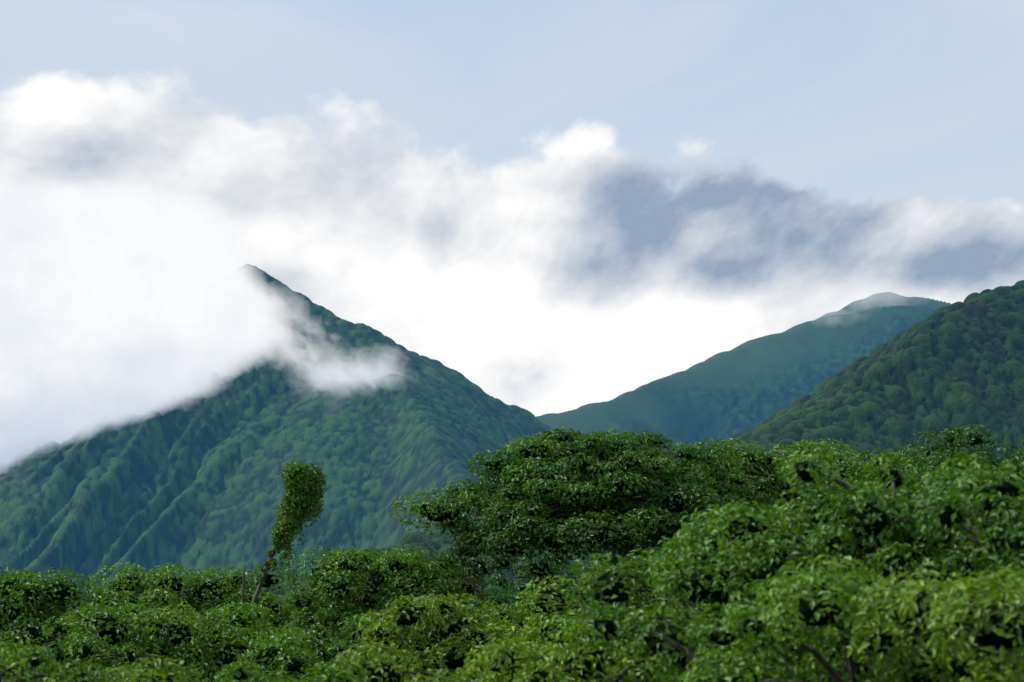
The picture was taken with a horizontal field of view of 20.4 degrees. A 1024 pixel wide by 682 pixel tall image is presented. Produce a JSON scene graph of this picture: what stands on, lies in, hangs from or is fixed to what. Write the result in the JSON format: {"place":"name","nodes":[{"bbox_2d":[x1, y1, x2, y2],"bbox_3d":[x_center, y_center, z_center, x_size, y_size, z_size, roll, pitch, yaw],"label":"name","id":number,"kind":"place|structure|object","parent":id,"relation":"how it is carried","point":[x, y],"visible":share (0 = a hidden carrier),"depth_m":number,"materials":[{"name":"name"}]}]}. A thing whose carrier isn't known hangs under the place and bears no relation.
{"place":"outdoors","nodes":[
{"label":"outdoors","id":0,"kind":"place"},
{"bbox_2d":[0,199,271,466],"bbox_3d":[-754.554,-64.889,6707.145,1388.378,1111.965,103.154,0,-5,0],"label":"cloud","id":1,"kind":"structure","parent":0,"point":[236,264],"depth_m":6707.14,"materials":[{"name":"white"}]},
{"bbox_2d":[75,210,215,229],"bbox_3d":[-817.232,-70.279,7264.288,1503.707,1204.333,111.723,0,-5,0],"label":"cloud","id":2,"kind":"structure","parent":0,"point":[210,227],"depth_m":7264.29,"materials":[{"name":"white"}]},
{"bbox_2d":[0,208,343,451],"bbox_3d":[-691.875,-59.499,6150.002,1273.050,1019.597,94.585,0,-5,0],"label":"cloud","id":3,"kind":"structure","parent":0,"point":[102,319],"depth_m":6150.00,"materials":[{"name":"white"}]},
{"bbox_2d":[0,195,365,464],"bbox_3d":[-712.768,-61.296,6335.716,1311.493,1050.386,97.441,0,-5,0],"label":"cloud","id":4,"kind":"structure","parent":0,"point":[261,331],"depth_m":6335.71,"materials":[{"name":"white"}]},
{"bbox_2d":[20,209,369,415],"bbox_3d":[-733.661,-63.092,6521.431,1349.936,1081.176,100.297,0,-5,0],"label":"cloud","id":5,"kind":"structure","parent":0,"point":[332,373],"depth_m":6521.43,"materials":[{"name":"white"}]},
{"bbox_2d":[196,215,208,228],"bbox_3d":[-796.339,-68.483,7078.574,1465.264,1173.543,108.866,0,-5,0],"label":"cloud","id":6,"kind":"structure","parent":0,"point":[199,218],"depth_m":7078.57,"materials":[{"name":"white"}]},
{"bbox_2d":[218,301,281,373],"bbox_3d":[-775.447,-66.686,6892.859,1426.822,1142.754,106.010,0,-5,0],"label":"cloud","id":7,"kind":"structure","parent":0,"point":[269,309],"depth_m":6892.86,"materials":[{"name":"white"}]},
{"bbox_2d":[0,264,1023,625],"bbox_3d":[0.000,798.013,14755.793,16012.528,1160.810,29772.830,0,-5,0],"label":"terrain ground","id":8,"kind":"structure","parent":0,"point":[194,482],"depth_m":6513.11,"materials":[{"name":"green plant"}]},
{"bbox_2d":[0,641,113,681],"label":"tree","id":9,"kind":"object","parent":8,"relation":"on","point":[16,665],"visible":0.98,"depth_m":42.54,"materials":[{"name":"green plant"}]},
{"bbox_2d":[0,567,175,668],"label":"tree","id":10,"kind":"object","parent":8,"relation":"on","point":[23,593],"visible":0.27,"depth_m":109.33,"materials":[{"name":"green plant"}]},
{"bbox_2d":[2,654,201,681],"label":"tree","id":11,"kind":"object","parent":8,"relation":"on","point":[150,675],"visible":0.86,"depth_m":44.19,"materials":[{"name":"green plant"}]},
{"bbox_2d":[27,631,228,681],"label":"tree","id":12,"kind":"object","parent":8,"relation":"on","point":[80,647],"visible":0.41,"depth_m":92.07,"materials":[{"name":"green plant"}]},
{"bbox_2d":[32,599,299,681],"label":"tree","id":13,"kind":"object","parent":8,"relation":"on","point":[231,627],"visible":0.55,"depth_m":94.00,"materials":[{"name":"green plant"}]},
{"bbox_2d":[83,562,322,664],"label":"tree","id":14,"kind":"object","parent":8,"relation":"on","point":[166,589],"visible":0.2,"depth_m":119.51,"materials":[{"name":"green plant"}]},
{"bbox_2d":[175,632,330,681],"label":"tree","id":15,"kind":"object","parent":8,"relation":"on","point":[275,658],"visible":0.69,"depth_m":84.84,"materials":[{"name":"green plant"}]},
{"bbox_2d":[242,460,326,644],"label":"vine snag","id":16,"kind":"object","parent":8,"relation":"on","point":[304,491],"visible":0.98,"depth_m":105.65,"materials":[{"name":"green plant"}]},
{"bbox_2d":[219,658,370,681],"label":"tree","id":17,"kind":"object","parent":8,"relation":"on","point":[238,674],"visible":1,"depth_m":39.96,"materials":[{"name":"green plant"}]},
{"bbox_2d":[211,613,440,681],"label":"tree","id":18,"kind":"object","parent":8,"relation":"on","point":[320,642],"visible":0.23,"depth_m":92.30,"materials":[{"name":"green plant"}]},
{"bbox_2d":[274,546,489,674],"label":"tree","id":19,"kind":"object","parent":8,"relation":"on","point":[338,578],"visible":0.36,"depth_m":114.99,"materials":[{"name":"green plant"}]},
{"bbox_2d":[347,593,548,681],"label":"tree","id":20,"kind":"object","parent":8,"relation":"on","point":[444,623],"visible":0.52,"depth_m":86.33,"materials":[{"name":"green plant"}]},
{"bbox_2d":[324,638,624,681],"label":"tree","id":21,"kind":"object","parent":8,"relation":"on","point":[380,672],"visible":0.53,"depth_m":41.92,"materials":[{"name":"green plant"}]},
{"bbox_2d":[408,593,584,677],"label":"tree","id":22,"kind":"object","parent":8,"relation":"on","point":[521,623],"visible":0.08,"depth_m":95.24,"materials":[{"name":"green plant"}]},
{"bbox_2d":[461,589,559,647],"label":"tree","id":23,"kind":"object","parent":8,"relation":"on","point":[500,600],"visible":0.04,"depth_m":127.65,"materials":[{"name":"green plant"}]},
{"bbox_2d":[455,549,606,622],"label":"tree","id":24,"kind":"object","parent":8,"relation":"on","point":[530,570],"visible":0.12,"depth_m":149.21,"materials":[{"name":"green plant"}]},
{"bbox_2d":[466,565,690,681],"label":"tree","id":25,"kind":"object","parent":8,"relation":"on","point":[551,601],"visible":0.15,"depth_m":85.45,"materials":[{"name":"green plant"}]},
{"bbox_2d":[473,624,695,681],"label":"tree","id":26,"kind":"object","parent":8,"relation":"on","point":[585,663],"visible":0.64,"depth_m":39.48,"materials":[{"name":"green plant"}]},
{"bbox_2d":[389,426,782,596],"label":"tree","id":27,"kind":"object","parent":8,"relation":"on","point":[604,502],"visible":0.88,"depth_m":116.81,"materials":[{"name":"green plant"}]},
{"bbox_2d":[525,548,818,681],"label":"tree","id":28,"kind":"object","parent":8,"relation":"on","point":[570,619],"visible":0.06,"depth_m":82.01,"materials":[{"name":"green plant"}]},
{"bbox_2d":[591,476,769,623],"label":"tree","id":29,"kind":"object","parent":8,"relation":"on","point":[609,562],"visible":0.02,"depth_m":139.05,"materials":[{"name":"green plant"}]},
{"bbox_2d":[562,602,826,681],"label":"tree","id":30,"kind":"object","parent":8,"relation":"on","point":[672,641],"visible":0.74,"depth_m":35.39,"materials":[{"name":"green plant"}]},
{"bbox_2d":[559,503,865,681],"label":"tree","id":31,"kind":"object","parent":8,"relation":"on","point":[613,586],"visible":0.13,"depth_m":40.95,"materials":[{"name":"green plant"}]},
{"bbox_2d":[696,437,866,532],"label":"tree","id":32,"kind":"object","parent":8,"relation":"on","point":[768,480],"visible":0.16,"depth_m":144.34,"materials":[{"name":"green plant"}]},
{"bbox_2d":[646,450,1023,677],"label":"tree","id":33,"kind":"object","parent":8,"relation":"on","point":[721,584],"visible":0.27,"depth_m":38.85,"materials":[{"name":"green plant"}]},
{"bbox_2d":[678,554,1023,681],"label":"tree","id":34,"kind":"object","parent":8,"relation":"on","point":[818,606],"visible":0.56,"depth_m":32.57,"materials":[{"name":"green plant"}]},
{"bbox_2d":[794,445,925,591],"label":"tree","id":35,"kind":"object","parent":8,"relation":"on","point":[844,463],"visible":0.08,"depth_m":138.01,"materials":[{"name":"green plant"}]},
{"bbox_2d":[805,459,1023,681],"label":"tree","id":36,"kind":"object","parent":8,"relation":"on","point":[971,510],"visible":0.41,"depth_m":37.05,"materials":[{"name":"green plant"}]},
{"bbox_2d":[845,568,1023,681],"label":"tree","id":37,"kind":"object","parent":8,"relation":"on","point":[960,617],"visible":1,"depth_m":30.21,"materials":[{"name":"green plant"}]},
{"bbox_2d":[882,424,1023,654],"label":"tree","id":38,"kind":"object","parent":8,"relation":"on","point":[939,453],"visible":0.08,"depth_m":105.94,"materials":[{"name":"green plant"}]},
{"bbox_2d":[0,0,1023,416],"label":"sky","id":39,"kind":"structure","parent":0,"point":[559,206],"materials":[{"name":"white"}]}
]}

